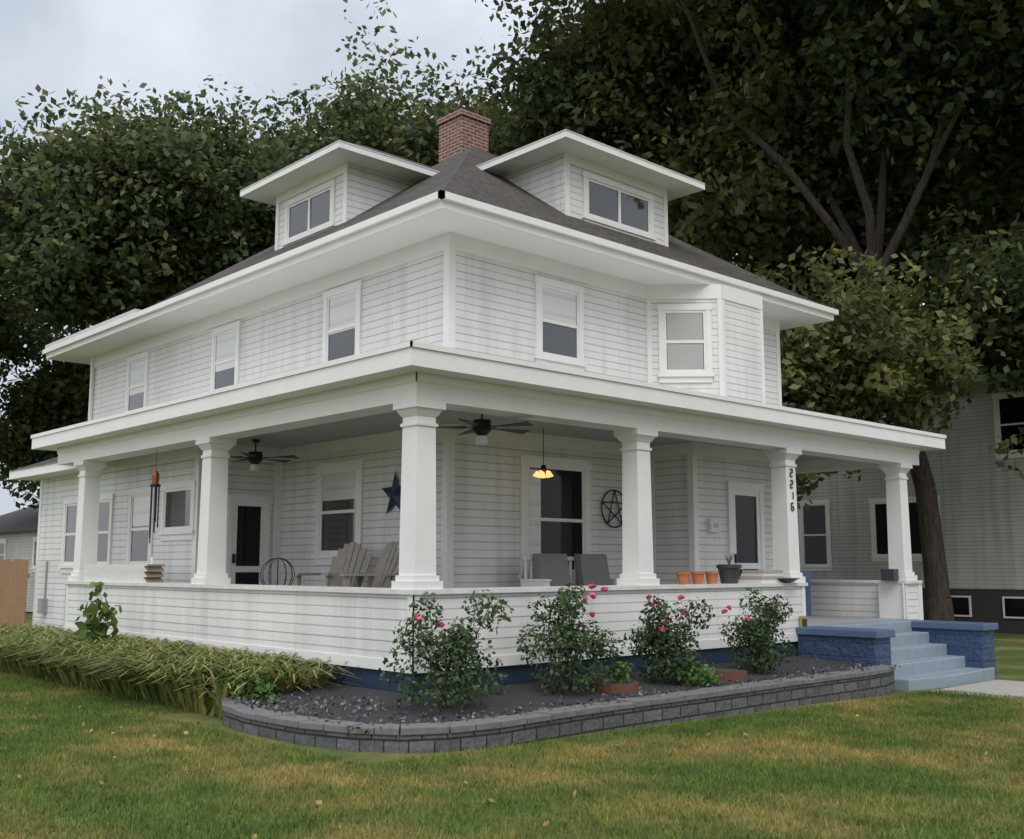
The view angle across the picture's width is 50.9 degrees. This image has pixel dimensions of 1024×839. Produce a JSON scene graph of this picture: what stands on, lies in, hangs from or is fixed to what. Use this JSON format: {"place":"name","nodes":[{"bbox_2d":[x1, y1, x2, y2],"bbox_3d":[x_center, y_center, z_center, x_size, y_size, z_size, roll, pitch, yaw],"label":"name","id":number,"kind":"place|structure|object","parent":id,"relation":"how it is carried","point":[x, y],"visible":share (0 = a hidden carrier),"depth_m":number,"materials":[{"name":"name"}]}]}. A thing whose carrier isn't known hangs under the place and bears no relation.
{"place":"outdoors","nodes":[
{"label":"outdoors","id":0,"kind":"place"},
{"bbox_2d":[0,314,110,612],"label":"tree","id":1,"kind":"object","parent":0,"point":[57,397],"depth_m":42.75,"materials":[{"name":"green plant"}]},
{"bbox_2d":[0,249,115,431],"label":"tree","id":2,"kind":"object","parent":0,"point":[12,328],"depth_m":41.42,"materials":[{"name":"green plant"}]},
{"bbox_2d":[0,75,311,373],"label":"tree","id":3,"kind":"object","parent":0,"point":[74,228],"depth_m":35.14,"materials":[{"name":"green plant"}]},
{"bbox_2d":[190,0,492,275],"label":"tree","id":4,"kind":"object","parent":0,"point":[358,116],"depth_m":40.69,"materials":[{"name":"green plant"}]},
{"bbox_2d":[0,0,930,514],"label":"sky","id":5,"kind":"structure","parent":0,"point":[54,45],"materials":[{"name":"white"}]},
{"bbox_2d":[0,611,1023,838],"bbox_3d":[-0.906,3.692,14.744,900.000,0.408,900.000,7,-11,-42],"label":"lawn ground","id":6,"kind":"structure","parent":0,"point":[1009,654],"depth_m":7.92,"materials":[{"name":"green plant"}]},
{"bbox_2d":[0,559,29,627],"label":"wood fence","id":7,"kind":"object","parent":6,"relation":"on","point":[14,575],"visible":0.68,"depth_m":22.79,"materials":[{"name":"brown wood"}]},
{"bbox_2d":[0,504,38,611],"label":"neighbor house","id":8,"kind":"structure","parent":6,"relation":"on","point":[18,533],"depth_m":42.17,"materials":[{"name":"grey"}]},
{"bbox_2d":[0,620,116,664],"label":"ornamental grass","id":9,"kind":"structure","parent":6,"relation":"on","point":[21,627],"depth_m":17.79,"materials":[{"name":"green plant"}]},
{"bbox_2d":[73,581,121,643],"bbox_3d":[-6.085,3.122,15.818,0.635,1.486,0.924,1,-8,-6],"label":"sapling","id":10,"kind":"object","parent":6,"relation":"on","point":[94,608],"depth_m":15.90,"materials":[{"name":"green plant"}]},
{"bbox_2d":[0,624,360,718],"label":"ornamental grass","id":11,"kind":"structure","parent":6,"relation":"on","point":[289,678],"depth_m":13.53,"materials":[{"name":"green plant"}]},
{"bbox_2d":[162,666,284,709],"bbox_3d":[-3.252,3.064,12.107,0.750,0.683,2.179,7,-11,-42],"label":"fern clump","id":12,"kind":"object","parent":6,"relation":"on","point":[259,682],"visible":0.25,"depth_m":11.52,"materials":[{"name":"green plant"}]},
{"bbox_2d":[35,154,777,630],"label":"house walls","id":13,"kind":"structure","parent":6,"relation":"on","point":[493,308],"depth_m":17.78,"materials":[{"name":"white wood"}]},
{"bbox_2d":[9,457,104,480],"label":"side porch roof","id":14,"kind":"structure","parent":13,"relation":"attached to","point":[46,469],"depth_m":21.58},
{"bbox_2d":[382,471,400,513],"bbox_3d":[-1.757,1.073,15.928,0.075,0.651,0.685,7,-11,-42],"label":"barn star","id":15,"kind":"object","parent":13,"relation":"attached to","point":[393,492],"visible":0.89,"depth_m":15.92,"materials":[{"name":"blue metal"}]},
{"bbox_2d":[37,170,765,613],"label":"house windows","id":16,"kind":"structure","parent":13,"relation":"in","point":[555,512],"depth_m":17.96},
{"bbox_2d":[32,152,795,627],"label":"house trim","id":17,"kind":"structure","parent":13,"relation":"attached to","point":[448,244],"depth_m":17.89,"materials":[{"name":"white wood"}]},
{"bbox_2d":[45,130,818,348],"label":"house roof","id":18,"kind":"structure","parent":13,"relation":"on","point":[461,174],"depth_m":18.29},
{"bbox_2d":[42,129,838,420],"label":"roof eaves","id":19,"kind":"object","parent":18,"relation":"attached to","point":[437,213],"visible":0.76,"depth_m":18.13,"materials":[{"name":"white paint"}]},
{"bbox_2d":[436,108,490,162],"bbox_3d":[-1.031,-5.459,22.922,0.830,2.000,0.830,7,-11,-42],"label":"chimney","id":20,"kind":"object","parent":18,"relation":"on","point":[461,130],"visible":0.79,"depth_m":22.72,"materials":[{"name":"brick"}]},
{"bbox_2d":[601,489,621,527],"bbox_3d":[1.656,1.439,17.398,0.624,0.623,0.032,7,-11,-42],"label":"star wall decoration","id":21,"kind":"object","parent":13,"relation":"attached to","point":[617,503],"visible":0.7,"depth_m":17.35,"materials":[{"name":"black metal"}]},
{"bbox_2d":[31,341,945,693],"bbox_3d":[-0.427,2.059,19.279,12.170,4.720,11.280,7,-11,-42],"label":"porch","id":22,"kind":"object","parent":6,"relation":"on","point":[415,393],"visible":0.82,"depth_m":14.26,"materials":[{"name":"white wood"}]},
{"bbox_2d":[82,564,164,582],"bbox_3d":[-6.295,2.475,17.367,0.280,0.278,2.504,7,-11,-42],"label":"board pile","id":23,"kind":"object","parent":22,"relation":"on","point":[142,573],"visible":0.99,"depth_m":16.96,"materials":[{"name":"white wood"}]},
{"bbox_2d":[149,452,160,563],"bbox_3d":[-5.549,1.365,16.705,0.160,1.800,0.152,7,-11,-42],"label":"wind chime","id":24,"kind":"object","parent":22,"relation":"hanging from","point":[155,479],"visible":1,"depth_m":16.71,"materials":[{"name":"black metal"}]},
{"bbox_2d":[230,439,297,470],"bbox_3d":[-4.100,0.572,17.182,1.415,0.500,1.380,7,-11,-42],"label":"ceiling fan","id":25,"kind":"object","parent":22,"relation":"hanging from","point":[255,458],"visible":0.98,"depth_m":17.06,"materials":[{"name":"black metal"}]},
{"bbox_2d":[260,558,294,584],"bbox_3d":[-3.243,2.420,14.865,0.540,1.018,0.540,7,-11,-42],"label":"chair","id":26,"kind":"object","parent":22,"relation":"on","point":[277,570],"visible":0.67,"depth_m":14.85,"materials":[{"name":"black metal"}]},
{"bbox_2d":[291,542,372,586],"bbox_3d":[-2.609,2.402,15.622,0.775,1.254,0.950,-5,-9,33],"label":"adirondack chair","id":27,"kind":"object","parent":22,"relation":"on","point":[344,560],"visible":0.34,"depth_m":15.87,"materials":[{"name":"brown wood"}]},
{"bbox_2d":[330,541,398,587],"bbox_3d":[-2.075,2.334,15.125,0.950,1.254,0.775,5,-9,-32],"label":"adirondack chair","id":28,"kind":"object","parent":22,"relation":"on","point":[382,576],"visible":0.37,"depth_m":15.22,"materials":[{"name":"brown wood"}]},
{"bbox_2d":[436,414,534,444],"bbox_3d":[-0.341,0.059,13.415,1.375,0.500,1.416,7,-11,-42],"label":"ceiling fan","id":29,"kind":"object","parent":22,"relation":"hanging from","point":[481,428],"visible":0.87,"depth_m":13.31,"materials":[{"name":"black metal"}]},
{"bbox_2d":[533,427,552,477],"bbox_3d":[0.463,0.478,15.621,0.306,0.735,0.296,7,-11,-42],"label":"pendant lamp","id":30,"kind":"object","parent":22,"relation":"hanging from","point":[540,474],"visible":1,"depth_m":15.57,"materials":[{"name":"yellow glass"}]},
{"bbox_2d":[676,571,718,584],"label":"flower pots","id":31,"kind":"object","parent":22,"relation":"on","point":[698,577],"visible":0.95,"depth_m":14.96,"materials":[{"name":"orange ceramic"}]},
{"bbox_2d":[716,564,741,583],"bbox_3d":[3.137,2.231,15.557,0.367,0.274,0.358,7,-11,-42],"label":"planter pot","id":32,"kind":"object","parent":22,"relation":"on","point":[729,573],"visible":1,"depth_m":15.43,"materials":[{"name":"grey plastic"}]},
{"bbox_2d":[723,552,738,563],"bbox_3d":[3.155,2.014,15.579,0.330,0.191,0.272,7,-11,-42],"label":"potted plant","id":33,"kind":"object","parent":32,"relation":"on","point":[729,560],"visible":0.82,"depth_m":15.57,"materials":[{"name":"green plant"}]},
{"bbox_2d":[738,570,799,582],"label":"stacked boards and dish","id":34,"kind":"object","parent":22,"relation":"on","point":[762,576],"visible":0.99,"depth_m":15.95,"materials":[{"name":"white wood"}]},
{"bbox_2d":[790,468,793,510],"bbox_3d":[4.322,1.084,16.621,0.084,0.659,0.006,7,-11,-42],"label":"house number","id":35,"kind":"object","parent":22,"relation":"attached to","point":[792,487],"visible":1,"depth_m":16.62,"materials":[{"name":"black metal"}]},
{"bbox_2d":[0,693,1021,838],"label":"fallen leaves","id":36,"kind":"object","parent":6,"relation":"on","point":[1016,780],"visible":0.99,"depth_m":8.19,"materials":[{"name":"brown plant"}]},
{"bbox_2d":[221,665,894,752],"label":"retaining wall","id":37,"kind":"structure","parent":6,"relation":"on","point":[627,713],"depth_m":10.58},
{"bbox_2d":[217,656,899,733],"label":"bed gravel","id":38,"kind":"structure","parent":37,"relation":"on","point":[355,707],"depth_m":10.86,"materials":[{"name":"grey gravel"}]},
{"bbox_2d":[378,590,513,711],"bbox_3d":[-0.578,2.285,10.606,1.388,1.182,1.400,7,-11,-42],"label":"rose bush","id":39,"kind":"object","parent":38,"relation":"on","point":[459,653],"depth_m":10.56,"materials":[{"name":"green plant"}]},
{"bbox_2d":[516,583,623,695],"bbox_3d":[0.578,2.431,11.882,1.163,1.233,1.160,7,-11,-42],"label":"rose bush","id":40,"kind":"object","parent":38,"relation":"on","point":[561,647],"depth_m":11.80,"materials":[{"name":"green plant"}]},
{"bbox_2d":[442,639,798,696],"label":"low plants","id":41,"kind":"object","parent":38,"relation":"on","point":[491,690],"visible":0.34,"depth_m":12.65,"materials":[{"name":"green plant"}]},
{"bbox_2d":[605,661,722,685],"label":"bed plants","id":42,"kind":"object","parent":38,"relation":"on","point":[697,678],"visible":0.86,"depth_m":12.58,"materials":[{"name":"green plant"}]},
{"bbox_2d":[621,594,714,684],"bbox_3d":[1.810,2.631,12.861,1.067,1.103,1.030,7,-11,-42],"label":"rose bush","id":43,"kind":"object","parent":38,"relation":"on","point":[669,636],"depth_m":12.77,"materials":[{"name":"green plant"}]},
{"bbox_2d":[590,669,746,693],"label":"terracotta planters","id":44,"kind":"object","parent":38,"relation":"on","point":[615,686],"visible":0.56,"depth_m":12.08,"materials":[{"name":"brown ceramic"}]},
{"bbox_2d":[719,587,794,673],"bbox_3d":[3.235,2.795,14.207,0.967,1.140,0.949,7,-11,-42],"label":"rose bush","id":45,"kind":"object","parent":38,"relation":"on","point":[753,625],"depth_m":14.08,"materials":[{"name":"green plant"}]},
{"bbox_2d":[364,0,758,236],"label":"tree","id":46,"kind":"object","parent":6,"relation":"on","point":[553,71],"depth_m":34.26,"materials":[{"name":"green plant"}]},
{"bbox_2d":[476,0,1018,316],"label":"tree","id":47,"kind":"object","parent":6,"relation":"on","point":[819,140],"depth_m":33.92,"materials":[{"name":"green plant"}]},
{"bbox_2d":[475,0,1023,620],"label":"tree","id":48,"kind":"object","parent":6,"relation":"on","point":[622,36],"depth_m":30.74,"materials":[{"name":"green plant"}]},
{"bbox_2d":[579,0,1023,319],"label":"tree","id":49,"kind":"object","parent":6,"relation":"on","point":[717,201],"depth_m":33.41,"materials":[{"name":"green plant"}]},
{"bbox_2d":[697,0,1023,264],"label":"tree","id":50,"kind":"object","parent":6,"relation":"on","point":[918,55],"depth_m":29.26,"materials":[{"name":"green plant"}]},
{"bbox_2d":[738,242,1005,510],"bbox_3d":[6.590,0.698,27.883,10.486,10.258,11.062,7,-11,-42],"label":"understory tree","id":51,"kind":"object","parent":6,"relation":"on","point":[852,370],"depth_m":25.75,"materials":[{"name":"green plant"}]},
{"bbox_2d":[796,620,997,690],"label":"porch steps","id":52,"kind":"structure","parent":6,"relation":"on","point":[928,654],"depth_m":16.52,"materials":[{"name":"blue concrete"}]},
{"bbox_2d":[796,304,1023,633],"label":"neighbor house","id":53,"kind":"structure","parent":6,"relation":"on","point":[842,529],"depth_m":31.50,"materials":[{"name":"grey"}]},
{"bbox_2d":[884,203,1023,479],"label":"understory tree","id":54,"kind":"object","parent":6,"relation":"on","point":[1000,336],"depth_m":27.95,"materials":[{"name":"green plant"}]},
{"bbox_2d":[521,553,616,586],"bbox_3d":[0.960,2.509,15.768,1.780,1.080,0.560,7,-11,-42],"label":"porch chair","id":55,"kind":"object","parent":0,"point":[552,569],"visible":0.52,"depth_m":15.70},
{"bbox_2d":[799,569,898,626],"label":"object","id":56,"kind":"object","parent":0,"point":[889,574],"visible":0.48,"depth_m":18.66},
{"bbox_2d":[932,680,1023,699],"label":"walkway path","id":57,"kind":"structure","parent":0,"point":[1004,687],"depth_m":15.54,"materials":[{"name":"concrete"}]}
]}

